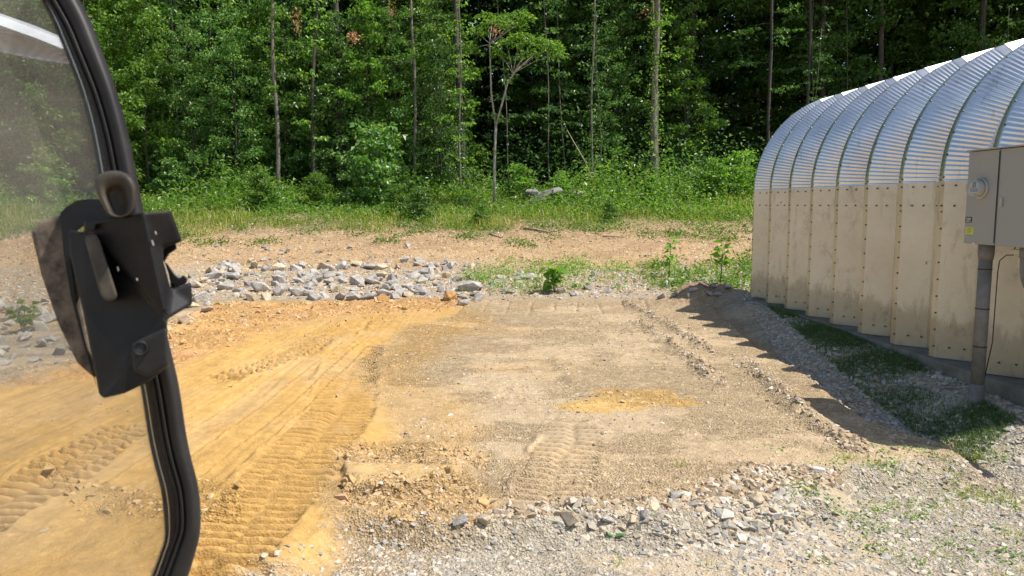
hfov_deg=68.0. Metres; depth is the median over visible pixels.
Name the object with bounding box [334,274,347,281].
rock
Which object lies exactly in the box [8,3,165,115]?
forest tree
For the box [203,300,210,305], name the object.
rock
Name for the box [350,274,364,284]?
rock
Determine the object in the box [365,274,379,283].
rock
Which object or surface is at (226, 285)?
rock
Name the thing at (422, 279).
rock
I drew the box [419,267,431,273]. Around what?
rock
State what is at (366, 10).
understory tree
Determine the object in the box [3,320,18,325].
rock
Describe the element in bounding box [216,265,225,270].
rock
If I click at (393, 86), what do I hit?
understory tree
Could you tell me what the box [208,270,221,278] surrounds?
rock
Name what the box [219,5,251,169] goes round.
slender sapling
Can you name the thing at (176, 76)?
understory tree
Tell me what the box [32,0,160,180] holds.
understory tree
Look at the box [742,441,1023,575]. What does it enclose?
clover patch
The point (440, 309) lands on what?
clay crumbs
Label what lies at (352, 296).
rock
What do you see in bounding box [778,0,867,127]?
understory tree
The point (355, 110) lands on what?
understory tree
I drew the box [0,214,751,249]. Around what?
bank weeds
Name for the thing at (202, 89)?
slender sapling
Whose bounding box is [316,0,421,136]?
forest tree
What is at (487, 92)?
forest tree
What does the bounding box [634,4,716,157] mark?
understory tree
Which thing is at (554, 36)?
understory tree
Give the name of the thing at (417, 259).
rock
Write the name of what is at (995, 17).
forest tree
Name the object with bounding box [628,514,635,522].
rock
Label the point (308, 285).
rock
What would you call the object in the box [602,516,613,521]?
rock
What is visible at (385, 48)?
slender sapling
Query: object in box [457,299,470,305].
rock
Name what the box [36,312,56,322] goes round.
rock
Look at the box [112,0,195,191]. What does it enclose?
understory tree
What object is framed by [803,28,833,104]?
slender sapling
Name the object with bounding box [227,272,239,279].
rock
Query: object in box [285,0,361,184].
tree
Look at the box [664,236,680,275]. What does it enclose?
seedling
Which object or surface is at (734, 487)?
rock
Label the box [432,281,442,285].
rock
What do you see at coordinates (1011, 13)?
slender sapling
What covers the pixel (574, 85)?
slender sapling
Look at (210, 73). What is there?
understory tree
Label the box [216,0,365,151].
forest tree
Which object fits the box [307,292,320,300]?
rock
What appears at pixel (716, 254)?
seedling
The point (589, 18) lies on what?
understory tree
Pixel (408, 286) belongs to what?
rock
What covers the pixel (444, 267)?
rock
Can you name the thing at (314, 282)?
rock
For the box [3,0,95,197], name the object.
understory tree
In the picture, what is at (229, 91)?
understory tree
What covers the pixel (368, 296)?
rock
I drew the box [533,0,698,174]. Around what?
forest tree
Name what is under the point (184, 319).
rock
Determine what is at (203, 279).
rock
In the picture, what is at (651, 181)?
bush
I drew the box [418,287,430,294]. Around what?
rock
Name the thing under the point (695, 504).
rock
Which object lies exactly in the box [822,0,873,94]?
slender sapling
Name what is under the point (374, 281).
rock
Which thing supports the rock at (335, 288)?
on the ground at (284, 469)
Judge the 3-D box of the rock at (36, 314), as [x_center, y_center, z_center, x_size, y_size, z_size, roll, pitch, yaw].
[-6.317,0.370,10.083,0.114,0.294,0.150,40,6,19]
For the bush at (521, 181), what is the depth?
25.40 m
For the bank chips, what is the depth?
17.58 m
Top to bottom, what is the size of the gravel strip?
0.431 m
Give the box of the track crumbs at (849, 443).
[615,299,885,460]
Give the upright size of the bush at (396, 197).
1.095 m
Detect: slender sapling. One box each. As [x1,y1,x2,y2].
[154,0,204,159]
[174,43,206,174]
[191,42,219,172]
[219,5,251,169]
[223,35,250,152]
[245,43,271,134]
[291,0,326,172]
[293,32,324,145]
[358,0,407,131]
[464,0,494,163]
[475,0,538,181]
[521,0,581,188]
[530,0,586,176]
[571,8,621,160]
[577,11,618,173]
[786,0,845,108]
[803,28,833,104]
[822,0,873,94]
[827,57,843,96]
[972,20,998,51]
[993,0,1022,42]
[993,4,1020,43]
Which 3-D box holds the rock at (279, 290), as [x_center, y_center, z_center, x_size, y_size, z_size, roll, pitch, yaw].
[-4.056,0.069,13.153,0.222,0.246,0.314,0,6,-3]
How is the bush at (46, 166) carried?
on the ground at (284, 469)
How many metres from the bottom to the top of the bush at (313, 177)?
1.314 m
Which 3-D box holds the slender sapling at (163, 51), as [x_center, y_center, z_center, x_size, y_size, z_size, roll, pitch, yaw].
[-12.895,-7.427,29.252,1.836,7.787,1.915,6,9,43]
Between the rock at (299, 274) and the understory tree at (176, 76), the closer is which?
the rock at (299, 274)
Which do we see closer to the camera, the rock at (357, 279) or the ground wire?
the ground wire
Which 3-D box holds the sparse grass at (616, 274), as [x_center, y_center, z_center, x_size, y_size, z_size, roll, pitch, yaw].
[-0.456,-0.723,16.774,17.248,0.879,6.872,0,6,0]
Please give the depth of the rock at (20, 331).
8.84 m
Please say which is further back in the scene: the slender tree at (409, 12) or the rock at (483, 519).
the slender tree at (409, 12)
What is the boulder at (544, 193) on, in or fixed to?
on the ground at (284, 469)
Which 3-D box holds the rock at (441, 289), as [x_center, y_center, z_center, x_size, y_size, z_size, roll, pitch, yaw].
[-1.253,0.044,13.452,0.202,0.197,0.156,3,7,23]
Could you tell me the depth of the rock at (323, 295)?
12.88 m
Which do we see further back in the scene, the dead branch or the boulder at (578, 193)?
the boulder at (578, 193)
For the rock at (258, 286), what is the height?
0.271 m
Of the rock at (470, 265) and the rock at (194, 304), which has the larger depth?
the rock at (470, 265)
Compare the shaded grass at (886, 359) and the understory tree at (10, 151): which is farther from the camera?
the understory tree at (10, 151)
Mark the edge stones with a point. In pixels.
(743, 472)
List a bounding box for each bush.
[15,144,82,202]
[144,155,201,200]
[239,162,288,209]
[297,172,338,206]
[330,119,422,203]
[381,183,415,212]
[401,186,440,220]
[470,203,491,224]
[501,162,538,202]
[543,170,574,203]
[597,197,622,223]
[636,173,665,202]
[696,156,741,201]
[718,149,756,198]
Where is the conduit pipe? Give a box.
[968,244,994,404]
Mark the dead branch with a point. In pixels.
(535, 229)
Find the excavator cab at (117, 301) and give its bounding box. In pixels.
[0,0,200,575]
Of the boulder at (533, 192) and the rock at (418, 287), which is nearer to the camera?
the rock at (418, 287)
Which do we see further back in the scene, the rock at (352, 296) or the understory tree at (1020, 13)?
the understory tree at (1020, 13)
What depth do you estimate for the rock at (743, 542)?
3.69 m
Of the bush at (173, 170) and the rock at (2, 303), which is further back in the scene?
the bush at (173, 170)
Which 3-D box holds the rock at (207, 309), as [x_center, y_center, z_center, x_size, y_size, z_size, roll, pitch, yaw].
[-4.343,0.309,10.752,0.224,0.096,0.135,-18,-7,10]
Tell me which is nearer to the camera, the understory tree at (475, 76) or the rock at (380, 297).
the rock at (380, 297)
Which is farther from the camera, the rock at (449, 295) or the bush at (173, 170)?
the bush at (173, 170)
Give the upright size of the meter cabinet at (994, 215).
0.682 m
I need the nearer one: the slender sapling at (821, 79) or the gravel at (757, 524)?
the gravel at (757, 524)
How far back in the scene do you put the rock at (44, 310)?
10.14 m
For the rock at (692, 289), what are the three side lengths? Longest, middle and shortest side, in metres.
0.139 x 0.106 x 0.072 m
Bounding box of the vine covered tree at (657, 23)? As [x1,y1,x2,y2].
[631,0,680,183]
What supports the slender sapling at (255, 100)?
on the ground at (284, 469)
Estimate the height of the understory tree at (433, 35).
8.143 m
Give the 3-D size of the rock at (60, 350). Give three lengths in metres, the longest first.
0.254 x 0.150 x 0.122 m
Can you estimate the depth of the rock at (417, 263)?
15.82 m
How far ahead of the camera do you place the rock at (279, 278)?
14.23 m
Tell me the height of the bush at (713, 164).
1.775 m
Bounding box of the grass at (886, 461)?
[611,443,1023,575]
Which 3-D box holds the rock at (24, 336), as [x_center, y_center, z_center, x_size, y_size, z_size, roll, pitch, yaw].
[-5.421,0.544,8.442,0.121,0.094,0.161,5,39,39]
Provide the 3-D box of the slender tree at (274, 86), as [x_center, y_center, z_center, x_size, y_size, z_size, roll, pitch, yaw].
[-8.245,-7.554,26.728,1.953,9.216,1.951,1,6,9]
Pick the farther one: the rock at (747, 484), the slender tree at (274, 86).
the slender tree at (274, 86)
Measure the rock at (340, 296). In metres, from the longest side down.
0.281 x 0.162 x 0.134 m
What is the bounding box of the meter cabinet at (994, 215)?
[964,144,1023,247]
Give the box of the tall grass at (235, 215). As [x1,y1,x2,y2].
[0,186,752,237]
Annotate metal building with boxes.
[750,39,1023,406]
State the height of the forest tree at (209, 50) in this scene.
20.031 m
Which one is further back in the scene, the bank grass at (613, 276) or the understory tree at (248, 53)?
the understory tree at (248, 53)
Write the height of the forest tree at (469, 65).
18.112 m
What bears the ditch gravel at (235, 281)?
on the ground at (284, 469)
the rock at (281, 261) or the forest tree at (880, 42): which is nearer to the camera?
the rock at (281, 261)
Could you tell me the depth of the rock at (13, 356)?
7.44 m
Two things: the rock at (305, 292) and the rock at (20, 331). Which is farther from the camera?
the rock at (305, 292)
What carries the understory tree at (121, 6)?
on the ground at (284, 469)
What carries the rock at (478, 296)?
on the ground at (284, 469)
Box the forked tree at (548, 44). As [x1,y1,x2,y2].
[462,9,569,204]
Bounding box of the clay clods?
[2,296,689,526]
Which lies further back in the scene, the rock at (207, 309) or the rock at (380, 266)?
the rock at (380, 266)
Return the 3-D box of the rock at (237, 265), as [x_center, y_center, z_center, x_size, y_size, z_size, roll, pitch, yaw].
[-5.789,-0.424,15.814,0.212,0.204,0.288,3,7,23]
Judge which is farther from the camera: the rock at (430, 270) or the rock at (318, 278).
the rock at (430, 270)
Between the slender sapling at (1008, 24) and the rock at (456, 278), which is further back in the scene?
the slender sapling at (1008, 24)
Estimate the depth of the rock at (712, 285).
11.23 m
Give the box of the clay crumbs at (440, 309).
[0,300,445,571]
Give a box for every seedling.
[5,298,39,329]
[537,261,569,291]
[608,533,626,536]
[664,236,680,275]
[710,239,732,282]
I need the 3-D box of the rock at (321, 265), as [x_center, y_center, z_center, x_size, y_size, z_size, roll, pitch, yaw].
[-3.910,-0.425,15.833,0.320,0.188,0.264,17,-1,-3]
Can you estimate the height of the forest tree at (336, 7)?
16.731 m
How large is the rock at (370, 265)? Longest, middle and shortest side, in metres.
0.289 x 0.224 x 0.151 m
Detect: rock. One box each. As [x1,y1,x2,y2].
[0,299,4,311]
[0,315,12,321]
[0,335,6,344]
[0,345,10,351]
[0,349,6,356]
[0,360,11,365]
[1,325,9,329]
[3,304,18,310]
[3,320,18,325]
[8,353,16,359]
[16,329,29,333]
[17,342,30,347]
[18,332,32,341]
[27,357,39,363]
[32,321,49,331]
[33,307,41,317]
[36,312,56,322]
[37,306,47,313]
[37,339,47,346]
[41,335,58,341]
[53,345,66,354]
[179,315,195,323]
[187,302,199,307]
[192,280,201,286]
[192,291,207,301]
[200,277,207,282]
[200,306,213,311]
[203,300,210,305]
[205,265,213,272]
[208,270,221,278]
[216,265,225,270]
[216,281,233,289]
[218,261,230,267]
[218,276,224,281]
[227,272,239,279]
[228,263,242,267]
[231,268,241,274]
[232,288,242,291]
[239,289,246,294]
[243,281,250,286]
[245,292,254,300]
[250,260,258,267]
[250,281,270,291]
[260,292,270,299]
[261,265,270,271]
[271,275,285,282]
[271,281,279,285]
[272,263,286,270]
[273,285,285,295]
[275,270,285,274]
[278,259,286,264]
[290,264,302,271]
[290,288,302,295]
[292,276,303,282]
[297,270,314,277]
[298,262,306,267]
[303,290,313,295]
[304,281,313,289]
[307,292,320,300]
[309,278,318,285]
[310,269,318,274]
[310,275,322,282]
[317,280,327,285]
[318,262,327,268]
[319,291,328,298]
[322,271,334,278]
[326,265,335,270]
[330,285,343,291]
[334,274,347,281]
[335,260,345,269]
[335,292,345,299]
[339,277,347,282]
[346,293,361,299]
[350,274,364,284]
[350,286,359,290]
[351,260,362,265]
[360,293,376,299]
[363,263,375,268]
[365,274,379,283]
[368,279,380,283]
[374,263,387,269]
[376,271,386,276]
[376,288,390,295]
[377,294,387,300]
[379,284,388,289]
[386,280,397,285]
[387,267,393,272]
[387,274,399,283]
[390,283,401,289]
[390,291,399,299]
[395,288,405,296]
[400,256,408,261]
[401,283,413,289]
[403,291,413,296]
[406,271,420,278]
[413,256,424,262]
[413,262,421,265]
[414,284,422,290]
[418,276,427,283]
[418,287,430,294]
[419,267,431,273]
[424,274,438,278]
[428,267,434,273]
[431,275,441,279]
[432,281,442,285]
[437,285,445,292]
[439,271,451,277]
[441,265,448,270]
[444,291,455,301]
[446,261,455,268]
[452,274,462,281]
[452,514,466,525]
[457,280,482,291]
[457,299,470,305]
[458,293,469,298]
[466,263,474,270]
[471,293,483,301]
[475,514,490,525]
[520,273,536,278]
[557,288,566,292]
[560,508,578,525]
[584,285,592,289]
[584,497,592,502]
[602,287,611,292]
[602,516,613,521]
[614,508,627,516]
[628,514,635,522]
[640,509,647,518]
[647,500,659,510]
[657,293,666,298]
[669,491,683,499]
[688,501,697,506]
[689,287,698,292]
[705,502,713,509]
[709,283,716,288]
[728,484,743,491]
[738,540,746,544]
[743,480,750,487]
[747,492,764,503]
[777,486,785,495]
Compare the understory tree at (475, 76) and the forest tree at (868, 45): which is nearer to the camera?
the understory tree at (475, 76)
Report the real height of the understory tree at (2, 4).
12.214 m
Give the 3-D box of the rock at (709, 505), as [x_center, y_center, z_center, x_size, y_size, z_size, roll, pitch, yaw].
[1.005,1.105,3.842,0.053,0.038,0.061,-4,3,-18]
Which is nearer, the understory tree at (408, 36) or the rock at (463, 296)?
the rock at (463, 296)
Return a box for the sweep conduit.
[1019,248,1023,287]
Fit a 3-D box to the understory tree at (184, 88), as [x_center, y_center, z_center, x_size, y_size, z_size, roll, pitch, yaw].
[-11.270,-6.114,26.846,2.673,6.119,2.445,3,7,24]
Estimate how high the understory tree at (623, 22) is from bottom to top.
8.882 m
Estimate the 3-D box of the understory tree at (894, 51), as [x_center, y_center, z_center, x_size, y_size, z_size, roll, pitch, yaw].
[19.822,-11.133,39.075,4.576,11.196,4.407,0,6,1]
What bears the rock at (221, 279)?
on the ground at (284, 469)
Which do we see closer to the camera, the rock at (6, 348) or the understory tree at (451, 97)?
the rock at (6, 348)
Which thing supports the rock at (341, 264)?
on the ground at (284, 469)
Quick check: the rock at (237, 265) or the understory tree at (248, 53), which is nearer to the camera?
the rock at (237, 265)
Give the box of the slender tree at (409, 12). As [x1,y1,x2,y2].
[376,0,454,182]
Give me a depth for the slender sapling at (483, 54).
34.92 m
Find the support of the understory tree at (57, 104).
on the ground at (284, 469)
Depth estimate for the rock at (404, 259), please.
16.22 m
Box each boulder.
[524,189,539,197]
[527,190,554,203]
[546,187,562,196]
[569,190,588,198]
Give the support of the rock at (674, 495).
on the ground at (284, 469)
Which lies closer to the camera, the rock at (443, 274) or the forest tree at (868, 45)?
the rock at (443, 274)
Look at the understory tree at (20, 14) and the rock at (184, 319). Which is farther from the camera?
the understory tree at (20, 14)
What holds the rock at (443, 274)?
on the ground at (284, 469)
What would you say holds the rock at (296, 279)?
on the ground at (284, 469)
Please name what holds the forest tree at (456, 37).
on the ground at (284, 469)
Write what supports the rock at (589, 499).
on the ground at (284, 469)
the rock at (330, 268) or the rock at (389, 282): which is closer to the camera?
the rock at (389, 282)
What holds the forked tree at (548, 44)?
on the ground at (284, 469)
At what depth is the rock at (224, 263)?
15.94 m
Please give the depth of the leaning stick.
26.11 m
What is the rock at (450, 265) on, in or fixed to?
on the ground at (284, 469)
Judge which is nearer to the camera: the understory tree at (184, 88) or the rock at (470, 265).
the rock at (470, 265)
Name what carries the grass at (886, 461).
on the ground at (284, 469)
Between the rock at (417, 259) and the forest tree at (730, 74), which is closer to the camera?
the rock at (417, 259)
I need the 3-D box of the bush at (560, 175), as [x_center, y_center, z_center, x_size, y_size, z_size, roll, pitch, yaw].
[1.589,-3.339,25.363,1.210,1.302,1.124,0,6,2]
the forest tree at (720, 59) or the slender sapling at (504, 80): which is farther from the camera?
the forest tree at (720, 59)
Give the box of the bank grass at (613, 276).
[456,244,750,298]
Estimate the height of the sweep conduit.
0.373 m
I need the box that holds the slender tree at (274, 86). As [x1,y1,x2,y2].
[248,0,309,190]
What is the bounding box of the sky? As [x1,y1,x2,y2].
[0,1,952,86]
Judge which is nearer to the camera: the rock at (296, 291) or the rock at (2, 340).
the rock at (2, 340)
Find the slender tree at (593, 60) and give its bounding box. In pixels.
[570,0,615,182]
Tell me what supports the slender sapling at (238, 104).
on the ground at (284, 469)
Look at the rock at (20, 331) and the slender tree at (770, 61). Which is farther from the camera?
the slender tree at (770, 61)
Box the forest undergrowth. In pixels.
[0,68,812,195]
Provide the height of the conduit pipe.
1.274 m
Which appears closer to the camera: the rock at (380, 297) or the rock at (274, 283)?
the rock at (380, 297)
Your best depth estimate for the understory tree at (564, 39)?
34.80 m
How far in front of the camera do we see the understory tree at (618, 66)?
31.71 m
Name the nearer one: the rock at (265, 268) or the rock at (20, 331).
the rock at (20, 331)
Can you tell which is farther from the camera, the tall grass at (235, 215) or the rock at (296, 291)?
the tall grass at (235, 215)
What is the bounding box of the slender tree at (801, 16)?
[772,0,843,103]
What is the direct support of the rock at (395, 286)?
on the ground at (284, 469)
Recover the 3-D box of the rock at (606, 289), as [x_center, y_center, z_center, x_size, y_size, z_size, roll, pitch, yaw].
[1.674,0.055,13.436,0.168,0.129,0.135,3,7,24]
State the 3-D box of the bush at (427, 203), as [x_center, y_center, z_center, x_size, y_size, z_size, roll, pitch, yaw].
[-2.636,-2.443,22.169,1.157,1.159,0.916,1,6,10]
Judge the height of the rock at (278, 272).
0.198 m
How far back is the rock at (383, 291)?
13.00 m
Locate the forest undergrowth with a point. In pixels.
(570, 166)
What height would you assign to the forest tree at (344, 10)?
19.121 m
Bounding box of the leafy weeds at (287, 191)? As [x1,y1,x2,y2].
[0,109,757,225]
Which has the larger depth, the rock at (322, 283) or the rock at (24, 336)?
the rock at (322, 283)
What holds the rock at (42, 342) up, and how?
on the ground at (284, 469)
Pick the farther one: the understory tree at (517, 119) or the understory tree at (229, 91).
the understory tree at (517, 119)
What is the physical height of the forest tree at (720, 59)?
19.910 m
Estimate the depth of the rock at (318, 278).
14.34 m
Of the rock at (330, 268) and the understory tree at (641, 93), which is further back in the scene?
the understory tree at (641, 93)
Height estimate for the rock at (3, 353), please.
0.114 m
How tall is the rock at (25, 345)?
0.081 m
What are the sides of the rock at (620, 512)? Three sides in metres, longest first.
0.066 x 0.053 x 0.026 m
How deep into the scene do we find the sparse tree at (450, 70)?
26.59 m
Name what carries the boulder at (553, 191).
on the boulder at (544, 193)
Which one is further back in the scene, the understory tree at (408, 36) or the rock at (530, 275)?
the understory tree at (408, 36)
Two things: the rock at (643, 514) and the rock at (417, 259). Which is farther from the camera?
the rock at (417, 259)
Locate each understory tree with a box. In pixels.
[0,0,74,182]
[0,0,81,189]
[0,0,132,186]
[0,25,35,176]
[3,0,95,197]
[19,0,152,195]
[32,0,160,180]
[76,0,175,167]
[84,0,222,178]
[102,0,223,176]
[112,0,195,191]
[159,25,226,196]
[162,0,260,193]
[170,0,282,174]
[185,0,270,192]
[194,0,307,179]
[237,0,338,184]
[245,0,349,180]
[269,0,384,176]
[306,9,373,189]
[315,0,416,187]
[333,0,413,189]
[346,0,439,160]
[354,3,433,184]
[373,0,472,185]
[390,0,477,193]
[401,0,492,178]
[409,36,478,190]
[484,0,565,178]
[517,1,587,160]
[528,0,606,178]
[532,0,630,177]
[568,20,635,184]
[583,0,677,182]
[593,0,682,172]
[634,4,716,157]
[649,0,729,180]
[659,0,739,169]
[723,0,799,166]
[752,0,828,143]
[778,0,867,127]
[855,0,941,83]
[894,0,961,73]
[918,0,1002,67]
[989,0,1023,48]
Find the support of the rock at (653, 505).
on the ground at (284, 469)
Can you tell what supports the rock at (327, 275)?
on the ground at (284, 469)
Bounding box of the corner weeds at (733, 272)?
[624,239,751,291]
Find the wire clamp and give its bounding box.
[1011,249,1019,267]
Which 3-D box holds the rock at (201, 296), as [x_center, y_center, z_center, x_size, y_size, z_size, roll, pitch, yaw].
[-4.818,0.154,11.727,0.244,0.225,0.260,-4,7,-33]
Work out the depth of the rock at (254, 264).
15.86 m
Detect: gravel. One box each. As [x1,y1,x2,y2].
[0,243,750,308]
[237,457,1023,575]
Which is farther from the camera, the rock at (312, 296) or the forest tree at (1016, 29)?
the forest tree at (1016, 29)
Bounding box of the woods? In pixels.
[0,0,1023,171]
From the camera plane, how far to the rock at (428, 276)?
14.66 m
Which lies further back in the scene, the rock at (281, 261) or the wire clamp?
the rock at (281, 261)
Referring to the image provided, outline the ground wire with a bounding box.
[985,247,1015,375]
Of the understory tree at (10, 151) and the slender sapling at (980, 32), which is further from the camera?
the slender sapling at (980, 32)
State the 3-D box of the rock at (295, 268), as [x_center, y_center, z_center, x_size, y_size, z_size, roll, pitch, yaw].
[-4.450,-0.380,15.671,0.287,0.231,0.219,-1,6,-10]
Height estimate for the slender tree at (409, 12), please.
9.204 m
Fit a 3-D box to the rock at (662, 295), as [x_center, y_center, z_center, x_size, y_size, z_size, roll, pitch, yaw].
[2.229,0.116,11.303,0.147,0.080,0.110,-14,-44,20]
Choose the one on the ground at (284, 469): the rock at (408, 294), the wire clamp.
the rock at (408, 294)
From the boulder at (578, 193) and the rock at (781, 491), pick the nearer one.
the rock at (781, 491)
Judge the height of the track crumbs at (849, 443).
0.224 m
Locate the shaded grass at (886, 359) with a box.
[756,297,1023,463]
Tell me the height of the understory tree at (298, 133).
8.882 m
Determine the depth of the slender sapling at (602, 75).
30.14 m
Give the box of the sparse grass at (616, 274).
[172,232,749,283]
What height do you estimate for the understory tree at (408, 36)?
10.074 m
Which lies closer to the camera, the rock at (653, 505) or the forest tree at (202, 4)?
the rock at (653, 505)
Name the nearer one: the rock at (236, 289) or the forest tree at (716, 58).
the rock at (236, 289)
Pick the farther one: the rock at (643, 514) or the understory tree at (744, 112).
the understory tree at (744, 112)
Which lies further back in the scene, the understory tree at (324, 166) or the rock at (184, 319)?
the understory tree at (324, 166)
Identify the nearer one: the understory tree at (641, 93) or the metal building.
the metal building
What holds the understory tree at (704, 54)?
on the ground at (284, 469)
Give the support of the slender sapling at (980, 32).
on the ground at (284, 469)
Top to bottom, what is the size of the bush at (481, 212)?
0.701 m
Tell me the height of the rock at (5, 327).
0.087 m
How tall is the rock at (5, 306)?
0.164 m
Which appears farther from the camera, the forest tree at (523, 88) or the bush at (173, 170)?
the forest tree at (523, 88)
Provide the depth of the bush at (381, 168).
24.55 m
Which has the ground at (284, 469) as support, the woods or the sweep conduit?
the woods
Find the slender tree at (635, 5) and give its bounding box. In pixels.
[629,0,668,180]
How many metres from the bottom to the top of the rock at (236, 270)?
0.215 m
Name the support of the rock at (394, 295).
on the ground at (284, 469)
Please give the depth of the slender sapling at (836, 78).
36.55 m
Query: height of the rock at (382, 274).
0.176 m
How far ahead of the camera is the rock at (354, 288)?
13.56 m
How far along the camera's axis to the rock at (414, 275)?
14.73 m
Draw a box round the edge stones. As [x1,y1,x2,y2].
[458,461,844,523]
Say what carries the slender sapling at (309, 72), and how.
on the ground at (284, 469)
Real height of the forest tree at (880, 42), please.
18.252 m
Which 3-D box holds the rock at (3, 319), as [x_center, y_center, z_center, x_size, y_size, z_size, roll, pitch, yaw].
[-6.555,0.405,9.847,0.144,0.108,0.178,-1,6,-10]
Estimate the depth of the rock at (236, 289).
13.24 m
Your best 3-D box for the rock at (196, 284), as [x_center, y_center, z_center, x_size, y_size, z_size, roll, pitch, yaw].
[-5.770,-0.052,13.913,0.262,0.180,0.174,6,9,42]
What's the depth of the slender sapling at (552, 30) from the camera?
30.65 m
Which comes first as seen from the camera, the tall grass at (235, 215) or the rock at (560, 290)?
the rock at (560, 290)
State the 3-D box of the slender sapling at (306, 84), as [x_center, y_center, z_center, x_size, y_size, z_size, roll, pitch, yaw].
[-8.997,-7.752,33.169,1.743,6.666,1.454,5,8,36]
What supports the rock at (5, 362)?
on the ground at (284, 469)
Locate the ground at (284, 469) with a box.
[0,89,1023,575]
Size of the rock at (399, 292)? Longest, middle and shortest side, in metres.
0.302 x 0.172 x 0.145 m
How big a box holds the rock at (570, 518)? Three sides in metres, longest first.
0.157 x 0.082 x 0.074 m
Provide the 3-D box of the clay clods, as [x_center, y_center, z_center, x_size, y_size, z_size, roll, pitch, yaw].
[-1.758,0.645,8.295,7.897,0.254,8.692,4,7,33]
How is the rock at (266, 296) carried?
on the ground at (284, 469)
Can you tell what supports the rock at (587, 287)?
on the ground at (284, 469)
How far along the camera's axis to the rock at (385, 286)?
13.52 m
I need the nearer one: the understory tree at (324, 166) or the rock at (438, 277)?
the rock at (438, 277)
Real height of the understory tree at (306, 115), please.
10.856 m
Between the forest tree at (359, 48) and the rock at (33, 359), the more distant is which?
the forest tree at (359, 48)
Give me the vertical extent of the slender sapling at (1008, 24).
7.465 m
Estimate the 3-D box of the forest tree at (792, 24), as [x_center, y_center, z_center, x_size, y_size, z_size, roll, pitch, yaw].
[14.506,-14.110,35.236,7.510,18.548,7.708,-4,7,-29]
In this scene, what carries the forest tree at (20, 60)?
on the ground at (284, 469)
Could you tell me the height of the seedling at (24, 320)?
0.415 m
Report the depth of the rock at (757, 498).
3.90 m
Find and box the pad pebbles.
[0,280,971,561]
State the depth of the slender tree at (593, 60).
26.96 m
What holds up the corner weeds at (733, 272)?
on the ground at (284, 469)
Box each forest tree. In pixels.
[0,0,48,98]
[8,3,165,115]
[78,0,206,118]
[139,0,262,148]
[149,0,291,158]
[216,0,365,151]
[286,0,401,143]
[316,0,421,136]
[319,0,474,116]
[332,0,346,192]
[443,0,581,161]
[448,0,631,176]
[453,0,465,189]
[456,0,518,137]
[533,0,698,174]
[608,0,750,164]
[620,0,778,170]
[698,8,755,108]
[729,0,928,113]
[773,0,937,94]
[877,0,883,81]
[883,0,1001,77]
[911,0,1020,64]
[978,0,986,51]
[992,0,1023,35]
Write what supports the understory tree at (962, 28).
on the ground at (284, 469)
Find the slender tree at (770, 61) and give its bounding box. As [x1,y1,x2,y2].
[728,0,803,142]
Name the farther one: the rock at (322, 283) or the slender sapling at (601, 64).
the slender sapling at (601, 64)
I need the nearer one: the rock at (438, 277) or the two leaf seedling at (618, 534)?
the two leaf seedling at (618, 534)
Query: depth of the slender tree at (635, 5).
27.80 m
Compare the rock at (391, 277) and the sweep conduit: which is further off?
the rock at (391, 277)
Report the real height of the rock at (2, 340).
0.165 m
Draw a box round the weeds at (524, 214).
[0,193,752,234]
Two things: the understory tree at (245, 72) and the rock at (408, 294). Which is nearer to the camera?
the rock at (408, 294)
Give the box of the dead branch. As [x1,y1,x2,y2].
[523,227,547,231]
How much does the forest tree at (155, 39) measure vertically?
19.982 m
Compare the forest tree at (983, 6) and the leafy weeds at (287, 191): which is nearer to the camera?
the leafy weeds at (287, 191)
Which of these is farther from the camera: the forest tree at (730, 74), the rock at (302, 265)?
the forest tree at (730, 74)
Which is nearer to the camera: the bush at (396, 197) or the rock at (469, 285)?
the rock at (469, 285)
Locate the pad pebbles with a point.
(700, 510)
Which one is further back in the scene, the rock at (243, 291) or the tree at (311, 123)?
the tree at (311, 123)
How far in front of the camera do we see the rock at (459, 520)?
3.65 m
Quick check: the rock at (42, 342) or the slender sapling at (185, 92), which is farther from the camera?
the slender sapling at (185, 92)
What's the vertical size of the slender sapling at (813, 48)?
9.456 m
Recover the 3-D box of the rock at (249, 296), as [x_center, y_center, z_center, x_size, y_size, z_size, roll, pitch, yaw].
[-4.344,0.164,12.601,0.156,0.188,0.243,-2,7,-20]
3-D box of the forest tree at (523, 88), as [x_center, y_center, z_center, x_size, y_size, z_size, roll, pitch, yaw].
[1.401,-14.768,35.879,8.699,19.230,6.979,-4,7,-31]
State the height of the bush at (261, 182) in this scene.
1.657 m
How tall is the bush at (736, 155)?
1.971 m
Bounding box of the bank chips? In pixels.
[0,216,752,295]
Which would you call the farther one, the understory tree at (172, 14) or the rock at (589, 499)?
the understory tree at (172, 14)
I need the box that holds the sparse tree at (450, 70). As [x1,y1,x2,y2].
[434,0,479,188]
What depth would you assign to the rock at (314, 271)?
15.17 m
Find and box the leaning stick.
[567,130,598,196]
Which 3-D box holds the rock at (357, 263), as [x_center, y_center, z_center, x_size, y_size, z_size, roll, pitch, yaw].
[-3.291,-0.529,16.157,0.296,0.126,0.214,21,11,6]
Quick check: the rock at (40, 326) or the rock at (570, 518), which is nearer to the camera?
the rock at (570, 518)
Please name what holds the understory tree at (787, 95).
on the ground at (284, 469)
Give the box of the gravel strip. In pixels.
[737,289,1023,466]
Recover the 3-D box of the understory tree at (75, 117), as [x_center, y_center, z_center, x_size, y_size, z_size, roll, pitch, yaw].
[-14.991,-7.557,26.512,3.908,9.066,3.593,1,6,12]
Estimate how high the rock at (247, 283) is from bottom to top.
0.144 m
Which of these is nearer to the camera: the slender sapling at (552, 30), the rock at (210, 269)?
the rock at (210, 269)

